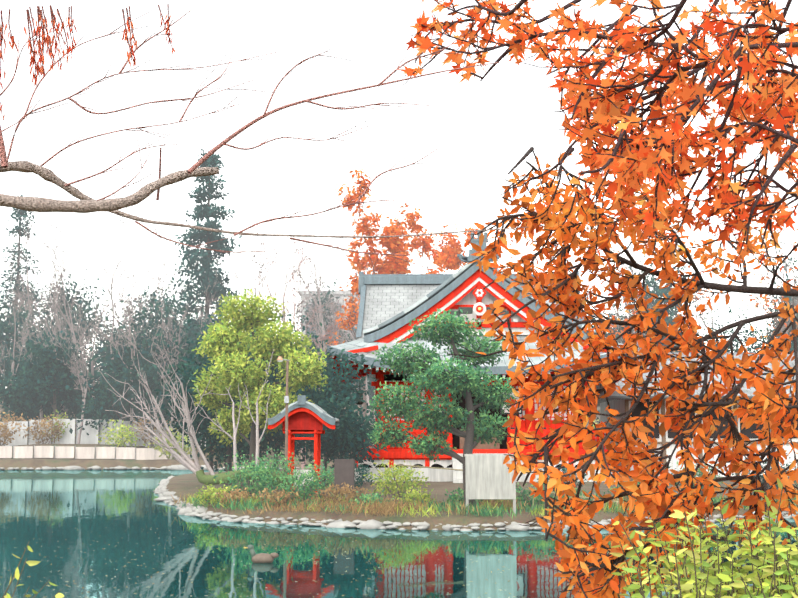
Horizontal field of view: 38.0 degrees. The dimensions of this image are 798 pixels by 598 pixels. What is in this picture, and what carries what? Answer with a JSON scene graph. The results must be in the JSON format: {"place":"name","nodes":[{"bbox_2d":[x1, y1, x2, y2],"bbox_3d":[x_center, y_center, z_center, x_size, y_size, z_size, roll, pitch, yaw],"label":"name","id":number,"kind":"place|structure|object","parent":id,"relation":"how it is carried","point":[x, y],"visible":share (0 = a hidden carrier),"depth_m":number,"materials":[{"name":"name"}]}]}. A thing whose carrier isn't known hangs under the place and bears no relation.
{"place":"outdoors","nodes":[
{"label":"outdoors","id":0,"kind":"place"},
{"bbox_2d":[0,470,797,597],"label":"pond water","id":1,"kind":"structure","parent":0,"point":[62,521],"depth_m":21.56,"materials":[{"name":"teal liquid"}]},
{"bbox_2d":[244,544,278,562],"bbox_3d":[-2.372,4.406,19.957,0.606,0.350,0.214,0,-7,1],"label":"duck","id":2,"kind":"object","parent":1,"relation":"on","point":[263,558],"visible":0.85,"depth_m":19.90},
{"bbox_2d":[0,392,797,597],"bbox_3d":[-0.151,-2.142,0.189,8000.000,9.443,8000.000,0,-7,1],"label":"ground","id":3,"kind":"structure","parent":0,"point":[183,485],"depth_m":37.57,"materials":[{"name":"soil"}]},
{"bbox_2d":[0,419,205,459],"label":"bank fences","id":4,"kind":"object","parent":3,"relation":"on","point":[115,452],"visible":0.4,"depth_m":92.12,"materials":[{"name":"grey metal"}]},
{"bbox_2d":[0,465,309,469],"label":"shore stones","id":5,"kind":"object","parent":3,"relation":"on","point":[176,467],"visible":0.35,"depth_m":84.65,"materials":[{"name":"grey stone"}]},
{"bbox_2d":[95,317,293,489],"bbox_3d":[-7.404,3.389,36.593,7.632,5.236,4.387,-6,-9,38],"label":"bare shrub","id":6,"kind":"object","parent":3,"relation":"on","point":[187,462],"visible":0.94,"depth_m":35.72,"materials":[{"name":"grey plant"}]},
{"bbox_2d":[277,356,289,473],"bbox_3d":[-3.642,4.037,36.239,0.426,4.478,0.207,2,-7,-16],"label":"lamp pole","id":7,"kind":"object","parent":3,"relation":"on","point":[286,397],"visible":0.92,"depth_m":36.31,"materials":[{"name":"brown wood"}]},
{"bbox_2d":[283,430,324,491],"bbox_3d":[-3.087,5.255,37.656,1.250,1.988,1.300,0,-7,1],"label":"shrine frame","id":8,"kind":"object","parent":3,"relation":"on","point":[292,438],"visible":0.62,"depth_m":37.22,"materials":[{"name":"red wood"}]},
{"bbox_2d":[268,401,338,421],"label":"shrine roof tiles","id":9,"kind":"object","parent":8,"relation":"on","point":[322,411],"depth_m":37.02,"materials":[{"name":"grey tile"}]},
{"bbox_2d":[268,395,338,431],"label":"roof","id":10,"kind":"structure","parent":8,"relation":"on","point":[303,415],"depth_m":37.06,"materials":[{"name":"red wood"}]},
{"bbox_2d":[299,290,358,388],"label":"distant building","id":11,"kind":"structure","parent":3,"relation":"on","point":[336,292],"depth_m":151.15,"materials":[{"name":"concrete"}]},
{"bbox_2d":[0,149,797,459],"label":"evergreen","id":12,"kind":"object","parent":3,"relation":"on","point":[30,389],"depth_m":101.50,"materials":[{"name":"green plant"}]},
{"bbox_2d":[0,0,797,597],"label":"branches","id":13,"kind":"object","parent":3,"relation":"on","point":[84,204],"visible":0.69,"depth_m":4.64,"materials":[{"name":"brown plant"}]},
{"bbox_2d":[0,10,175,119],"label":"russet leaves","id":14,"kind":"object","parent":13,"relation":"on","point":[41,58],"visible":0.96,"depth_m":2.93,"materials":[{"name":"red plant"}]},
{"bbox_2d":[398,0,797,268],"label":"maple leaves","id":15,"kind":"object","parent":13,"relation":"on","point":[604,110],"visible":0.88,"depth_m":4.20,"materials":[{"name":"orange plant"}]},
{"bbox_2d":[463,152,797,597],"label":"orange leaves","id":16,"kind":"object","parent":13,"relation":"on","point":[657,506],"visible":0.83,"depth_m":5.50,"materials":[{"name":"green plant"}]},
{"bbox_2d":[0,175,797,446],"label":"bare trees","id":17,"kind":"object","parent":3,"relation":"on","point":[130,317],"visible":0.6,"depth_m":102.14,"materials":[{"name":"grey plant"}]},
{"bbox_2d":[2,478,797,597],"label":"shrub","id":18,"kind":"object","parent":3,"relation":"on","point":[766,539],"depth_m":4.46,"materials":[{"name":"yellow plant"}]},
{"bbox_2d":[356,271,584,418],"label":"roof ridge","id":19,"kind":"structure","parent":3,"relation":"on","point":[364,280],"depth_m":59.98,"materials":[{"name":"tile"}]},
{"bbox_2d":[356,284,579,339],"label":"roof front","id":20,"kind":"structure","parent":19,"relation":"on","point":[384,303],"depth_m":58.78,"materials":[{"name":"tile"}]},
{"bbox_2d":[147,298,797,472],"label":"island evergreen foliage","id":21,"kind":"object","parent":3,"relation":"on","point":[354,442],"visible":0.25,"depth_m":44.22,"materials":[{"name":"green plant"}]},
{"bbox_2d":[153,476,797,530],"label":"shoreline rocks","id":22,"kind":"object","parent":3,"relation":"on","point":[163,492],"visible":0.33,"depth_m":28.68,"materials":[{"name":"grey stone"}]},
{"bbox_2d":[334,454,627,514],"bbox_3d":[1.435,4.746,29.767,8.527,1.541,2.805,-4,-8,27],"label":"notice board and rails","id":23,"kind":"object","parent":3,"relation":"on","point":[488,476],"visible":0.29,"depth_m":28.35,"materials":[{"name":"paint"}]},
{"bbox_2d":[171,445,797,518],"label":"shoreline plants","id":24,"kind":"object","parent":3,"relation":"on","point":[378,504],"visible":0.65,"depth_m":31.20,"materials":[{"name":"green plant"}]},
{"bbox_2d":[355,427,618,482],"bbox_3d":[3.395,7.027,50.480,10.960,2.747,11.768,0,-7,1],"label":"foundation","id":25,"kind":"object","parent":3,"relation":"on","point":[397,456],"depth_m":46.38,"materials":[{"name":"white stone"}]},
{"bbox_2d":[371,366,587,448],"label":"temple wall","id":26,"kind":"structure","parent":25,"relation":"on","point":[457,442],"depth_m":47.62,"materials":[{"name":"red wood"}]},
{"bbox_2d":[331,336,622,365],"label":"lower roof","id":27,"kind":"structure","parent":26,"relation":"on","point":[360,343],"depth_m":46.73,"materials":[{"name":"grey tile"}]},
{"bbox_2d":[326,345,637,373],"bbox_3d":[3.420,3.152,51.894,12.275,1.164,12.508,0,-7,1],"label":"roof eave","id":28,"kind":"object","parent":27,"relation":"attached to","point":[498,370],"visible":0.12,"depth_m":45.65,"materials":[{"name":"grey tile"}]},
{"bbox_2d":[363,262,596,335],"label":"hall roof","id":29,"kind":"structure","parent":26,"relation":"on","point":[414,306],"depth_m":47.36,"materials":[{"name":"grey tile"}]},
{"bbox_2d":[457,231,499,282],"bbox_3d":[3.418,-1.588,52.428,1.808,1.324,10.001,0,-7,1],"label":"roof finial","id":30,"kind":"object","parent":29,"relation":"on","point":[470,257],"visible":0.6,"depth_m":47.45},
{"bbox_2d":[364,262,594,342],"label":"hall gable bargeboards","id":31,"kind":"object","parent":29,"relation":"attached to","point":[449,294],"visible":0.52,"depth_m":47.42,"materials":[{"name":"red wood"}]},
{"bbox_2d":[198,297,776,513],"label":"tree trunks","id":32,"kind":"object","parent":3,"relation":"on","point":[469,444],"visible":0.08,"depth_m":29.91,"materials":[{"name":"brown wood"}]},
{"bbox_2d":[191,288,329,446],"bbox_3d":[-4.699,2.195,38.332,4.873,5.367,3.208,-4,-8,30],"label":"yellow green foliage","id":33,"kind":"object","parent":32,"relation":"on","point":[234,317],"visible":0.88,"depth_m":38.17,"materials":[{"name":"plant"}]},
{"bbox_2d":[365,308,518,461],"bbox_3d":[1.084,2.154,29.072,3.945,3.864,2.712,0,-7,1],"label":"tree foliage","id":34,"kind":"object","parent":32,"relation":"on","point":[473,374],"visible":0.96,"depth_m":29.00,"materials":[{"name":"green plant"}]},
{"bbox_2d":[323,169,797,351],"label":"autumn tree","id":35,"kind":"object","parent":32,"relation":"on","point":[394,265],"visible":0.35,"depth_m":71.25,"materials":[{"name":"orange plant"}]},
{"bbox_2d":[254,179,797,469],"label":"bare tree","id":36,"kind":"object","parent":3,"relation":"on","point":[354,335],"visible":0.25,"depth_m":69.73,"materials":[{"name":"grey plant"}]},
{"bbox_2d":[600,399,797,476],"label":"annex","id":37,"kind":"object","parent":3,"relation":"on","point":[621,406],"visible":0.12,"depth_m":51.94,"materials":[{"name":"white paint"}]},
{"bbox_2d":[599,352,795,399],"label":"annex roof","id":38,"kind":"structure","parent":37,"relation":"on","point":[615,395],"depth_m":53.05,"materials":[{"name":"tile"}]},
{"bbox_2d":[0,0,797,384],"label":"sky","id":39,"kind":"structure","parent":0,"point":[481,130],"materials":[{"name":"white"}]},
{"bbox_2d":[399,281,544,336],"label":"gable","id":40,"kind":"structure","parent":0,"point":[475,302],"depth_m":47.81,"materials":[{"name":"red wood"}]},
{"bbox_2d":[332,345,633,383],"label":"hall rafters","id":41,"kind":"object","parent":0,"point":[369,349],"visible":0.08,"depth_m":46.35,"materials":[{"name":"red wood"}]},
{"bbox_2d":[356,376,363,404],"bbox_3d":[-1.581,3.675,46.596,0.396,1.137,0.457,0,-7,1],"label":"hall lantern","id":42,"kind":"object","parent":41,"relation":"hanging from","point":[360,402],"visible":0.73,"depth_m":46.44,"materials":[{"name":"brown metal"}]},
{"bbox_2d":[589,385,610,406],"bbox_3d":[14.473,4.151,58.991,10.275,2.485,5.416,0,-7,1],"label":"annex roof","id":43,"kind":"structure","parent":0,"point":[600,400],"depth_m":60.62,"materials":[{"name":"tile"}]}
]}

